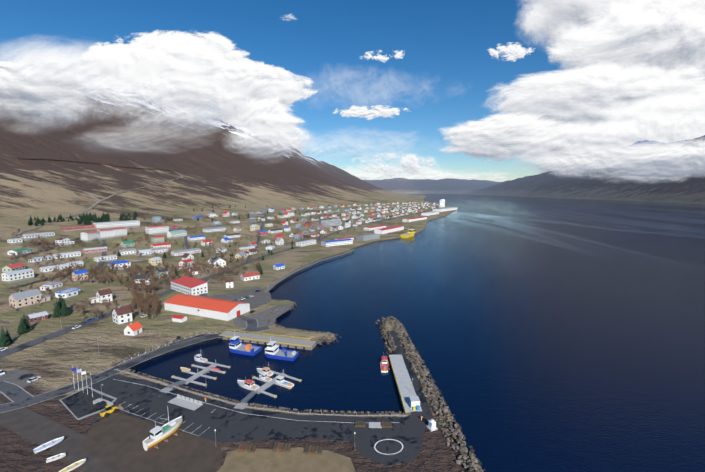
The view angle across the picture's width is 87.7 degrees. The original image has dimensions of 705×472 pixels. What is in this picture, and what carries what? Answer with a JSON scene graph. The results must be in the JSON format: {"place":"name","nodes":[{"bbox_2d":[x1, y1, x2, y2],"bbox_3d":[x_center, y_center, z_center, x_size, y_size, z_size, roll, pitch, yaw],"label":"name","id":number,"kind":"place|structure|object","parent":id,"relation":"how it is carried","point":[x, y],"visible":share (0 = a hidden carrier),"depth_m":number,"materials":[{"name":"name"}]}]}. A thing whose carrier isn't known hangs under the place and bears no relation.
{"place":"outdoors","nodes":[
{"label":"outdoors","id":0,"kind":"place"},
{"bbox_2d":[0,44,162,139],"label":"cloud","id":1,"kind":"structure","parent":0,"point":[41,83],"depth_m":597.99,"materials":[{"name":"white"}]},
{"bbox_2d":[112,59,203,88],"bbox_3d":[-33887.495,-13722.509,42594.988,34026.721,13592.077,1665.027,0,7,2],"label":"cloud","id":2,"kind":"structure","parent":0,"point":[144,71],"depth_m":42312.31,"materials":[{"name":"white"}]},
{"bbox_2d":[88,30,251,82],"bbox_3d":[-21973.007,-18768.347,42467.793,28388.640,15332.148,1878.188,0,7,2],"label":"cloud","id":3,"kind":"structure","parent":0,"point":[213,49],"depth_m":42434.33,"materials":[{"name":"white"}]},
{"bbox_2d":[85,65,278,148],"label":"cloud","id":4,"kind":"structure","parent":0,"point":[185,98],"depth_m":588.41,"materials":[{"name":"white"}]},
{"bbox_2d":[173,60,316,106],"bbox_3d":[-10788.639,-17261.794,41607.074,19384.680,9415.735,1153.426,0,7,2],"label":"cloud","id":5,"kind":"structure","parent":0,"point":[261,78],"depth_m":41580.93,"materials":[{"name":"white"}]},
{"bbox_2d":[208,126,305,155],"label":"cloud","id":6,"kind":"structure","parent":0,"point":[266,141],"depth_m":580.91,"materials":[{"name":"white"}]},
{"bbox_2d":[226,81,327,151],"bbox_3d":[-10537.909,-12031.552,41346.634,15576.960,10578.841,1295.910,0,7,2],"label":"cloud","id":7,"kind":"structure","parent":0,"point":[269,111],"depth_m":41308.58,"materials":[{"name":"white"}]},
{"bbox_2d":[0,0,569,181],"label":"sky","id":8,"kind":"structure","parent":0,"point":[447,66],"materials":[{"name":"blue"}]},
{"bbox_2d":[232,122,456,172],"bbox_3d":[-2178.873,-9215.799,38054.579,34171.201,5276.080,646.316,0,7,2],"label":"cloud","id":9,"kind":"structure","parent":0,"point":[306,136],"depth_m":38110.90,"materials":[{"name":"white"}]},
{"bbox_2d":[0,88,704,471],"bbox_3d":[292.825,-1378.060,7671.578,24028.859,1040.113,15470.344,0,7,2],"label":"terrain","id":10,"kind":"structure","parent":0,"point":[216,174],"depth_m":692.45,"materials":[{"name":"brown soil"}]},
{"bbox_2d":[0,327,10,347],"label":"spruce tree","id":11,"kind":"object","parent":10,"relation":"on","point":[4,340],"visible":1,"depth_m":188.97,"materials":[{"name":"plant"}]},
{"bbox_2d":[6,329,12,342],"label":"spruce tree","id":12,"kind":"object","parent":10,"relation":"on","point":[8,335],"visible":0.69,"depth_m":193.26,"materials":[{"name":"plant"}]},
{"bbox_2d":[16,319,28,333],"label":"spruce tree","id":13,"kind":"object","parent":10,"relation":"on","point":[21,327],"visible":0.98,"depth_m":206.18,"materials":[{"name":"plant"}]},
{"bbox_2d":[22,312,31,330],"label":"spruce tree","id":14,"kind":"object","parent":10,"relation":"on","point":[27,324],"visible":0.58,"depth_m":210.25,"materials":[{"name":"plant"}]},
{"bbox_2d":[52,298,61,316],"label":"spruce tree","id":15,"kind":"object","parent":10,"relation":"on","point":[57,311],"visible":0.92,"depth_m":234.26,"materials":[{"name":"plant"}]},
{"bbox_2d":[58,293,69,310],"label":"spruce tree","id":16,"kind":"object","parent":10,"relation":"on","point":[61,302],"visible":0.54,"depth_m":239.67,"materials":[{"name":"plant"}]},
{"bbox_2d":[61,300,69,315],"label":"spruce tree","id":17,"kind":"object","parent":10,"relation":"on","point":[64,310],"visible":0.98,"depth_m":235.90,"materials":[{"name":"plant"}]},
{"bbox_2d":[123,280,128,291],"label":"birch tree","id":18,"kind":"object","parent":10,"relation":"on","point":[125,283],"visible":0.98,"depth_m":291.25,"materials":[{"name":"plant"}]},
{"bbox_2d":[129,303,137,317],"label":"birch tree","id":19,"kind":"object","parent":10,"relation":"on","point":[132,306],"visible":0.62,"depth_m":233.57,"materials":[{"name":"plant"}]},
{"bbox_2d":[0,228,412,454],"bbox_3d":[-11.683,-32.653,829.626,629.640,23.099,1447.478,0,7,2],"label":"street furniture","id":20,"kind":"object","parent":10,"relation":"on","point":[243,447],"visible":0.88,"depth_m":127.36,"materials":[{"name":"paint"}]},
{"bbox_2d":[0,329,437,471],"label":"harbour quays","id":21,"kind":"object","parent":10,"relation":"on","point":[112,442],"visible":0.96,"depth_m":124.09,"materials":[{"name":"paint"}]},
{"bbox_2d":[0,158,438,412],"bbox_3d":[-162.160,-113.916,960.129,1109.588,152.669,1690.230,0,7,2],"label":"town roads","id":22,"kind":"structure","parent":10,"relation":"on","point":[12,385],"depth_m":213.58,"materials":[{"name":"asphalt"}]},
{"bbox_2d":[1,199,457,335],"bbox_3d":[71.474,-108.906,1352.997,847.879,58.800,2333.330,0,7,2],"label":"town buildings","id":23,"kind":"structure","parent":10,"relation":"on","point":[189,301],"depth_m":415.36,"materials":[{"name":"paint"}]},
{"bbox_2d":[112,250,485,471],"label":"armour rock","id":24,"kind":"object","parent":10,"relation":"on","point":[450,420],"visible":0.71,"depth_m":155.55,"materials":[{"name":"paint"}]},
{"bbox_2d":[220,54,508,124],"bbox_3d":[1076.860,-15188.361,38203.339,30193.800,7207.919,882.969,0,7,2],"label":"cloud","id":25,"kind":"structure","parent":0,"point":[271,94],"depth_m":38597.71,"materials":[{"name":"white"}]},
{"bbox_2d":[334,105,407,119],"bbox_3d":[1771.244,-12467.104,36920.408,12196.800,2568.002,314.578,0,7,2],"label":"cloud","id":26,"kind":"structure","parent":0,"point":[360,112],"depth_m":36922.36,"materials":[{"name":"white"}]},
{"bbox_2d":[365,50,403,61],"bbox_3d":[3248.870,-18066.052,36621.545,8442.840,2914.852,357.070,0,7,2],"label":"cloud","id":27,"kind":"structure","parent":0,"point":[398,55],"depth_m":36629.69,"materials":[{"name":"white"}]},
{"bbox_2d":[126,194,704,471],"bbox_3d":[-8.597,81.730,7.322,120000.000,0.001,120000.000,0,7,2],"label":"sea water","id":28,"kind":"structure","parent":0,"point":[555,335],"depth_m":212.94,"materials":[{"name":"blue liquid"}]},
{"bbox_2d":[33,229,414,471],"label":"boats","id":29,"kind":"object","parent":28,"relation":"on","point":[157,435],"visible":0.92,"depth_m":158.41,"materials":[{"name":"paint"}]},
{"bbox_2d":[361,154,475,178],"bbox_3d":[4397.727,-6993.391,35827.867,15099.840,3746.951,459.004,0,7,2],"label":"cloud","id":30,"kind":"structure","parent":0,"point":[410,163],"depth_m":35803.30,"materials":[{"name":"white"}]},
{"bbox_2d":[344,162,508,180],"bbox_3d":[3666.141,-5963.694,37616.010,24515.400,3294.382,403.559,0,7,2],"label":"cloud","id":31,"kind":"structure","parent":0,"point":[363,174],"depth_m":37628.37,"materials":[{"name":"white"}]},
{"bbox_2d":[406,167,546,181],"bbox_3d":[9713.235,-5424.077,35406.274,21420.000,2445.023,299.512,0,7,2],"label":"cloud","id":32,"kind":"structure","parent":0,"point":[437,176],"depth_m":35408.55,"materials":[{"name":"white"}]},
{"bbox_2d":[488,42,532,61],"bbox_3d":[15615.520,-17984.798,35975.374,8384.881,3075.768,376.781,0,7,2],"label":"cloud","id":33,"kind":"structure","parent":0,"point":[513,52],"depth_m":35976.55,"materials":[{"name":"white"}]},
{"bbox_2d":[441,101,637,160],"bbox_3d":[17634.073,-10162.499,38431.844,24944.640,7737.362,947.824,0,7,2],"label":"cloud","id":34,"kind":"structure","parent":0,"point":[493,136],"depth_m":38509.14,"materials":[{"name":"white"}]},
{"bbox_2d":[521,0,620,46],"bbox_3d":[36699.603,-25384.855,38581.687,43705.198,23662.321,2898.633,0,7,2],"label":"cloud","id":35,"kind":"structure","parent":0,"point":[544,20],"depth_m":39062.84,"materials":[{"name":"white"}]},
{"bbox_2d":[472,112,704,174],"bbox_3d":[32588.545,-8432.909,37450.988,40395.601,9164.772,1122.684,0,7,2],"label":"cloud","id":36,"kind":"structure","parent":0,"point":[553,142],"depth_m":37640.21,"materials":[{"name":"white"}]},
{"bbox_2d":[491,47,704,123],"bbox_3d":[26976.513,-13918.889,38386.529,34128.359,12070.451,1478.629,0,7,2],"label":"cloud","id":37,"kind":"structure","parent":0,"point":[589,92],"depth_m":38455.14,"materials":[{"name":"white"}]},
{"bbox_2d":[521,0,704,75],"bbox_3d":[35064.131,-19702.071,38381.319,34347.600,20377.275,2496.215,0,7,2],"label":"cloud","id":38,"kind":"structure","parent":0,"point":[666,35],"depth_m":38535.83,"materials":[{"name":"white"}]},
{"bbox_2d":[532,139,704,183],"bbox_3d":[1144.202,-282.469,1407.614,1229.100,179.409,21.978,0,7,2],"label":"cloud","id":39,"kind":"structure","parent":0,"point":[605,161],"depth_m":1413.53,"materials":[{"name":"white"}]},
{"bbox_2d":[571,91,704,123],"bbox_3d":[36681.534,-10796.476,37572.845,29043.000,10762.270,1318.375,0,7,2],"label":"cloud","id":40,"kind":"structure","parent":0,"point":[685,102],"depth_m":37723.76,"materials":[{"name":"white"}]},
{"bbox_2d":[623,140,704,175],"bbox_3d":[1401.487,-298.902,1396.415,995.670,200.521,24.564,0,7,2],"label":"cloud","id":41,"kind":"structure","parent":0,"point":[671,159],"depth_m":1402.37,"materials":[{"name":"white"}]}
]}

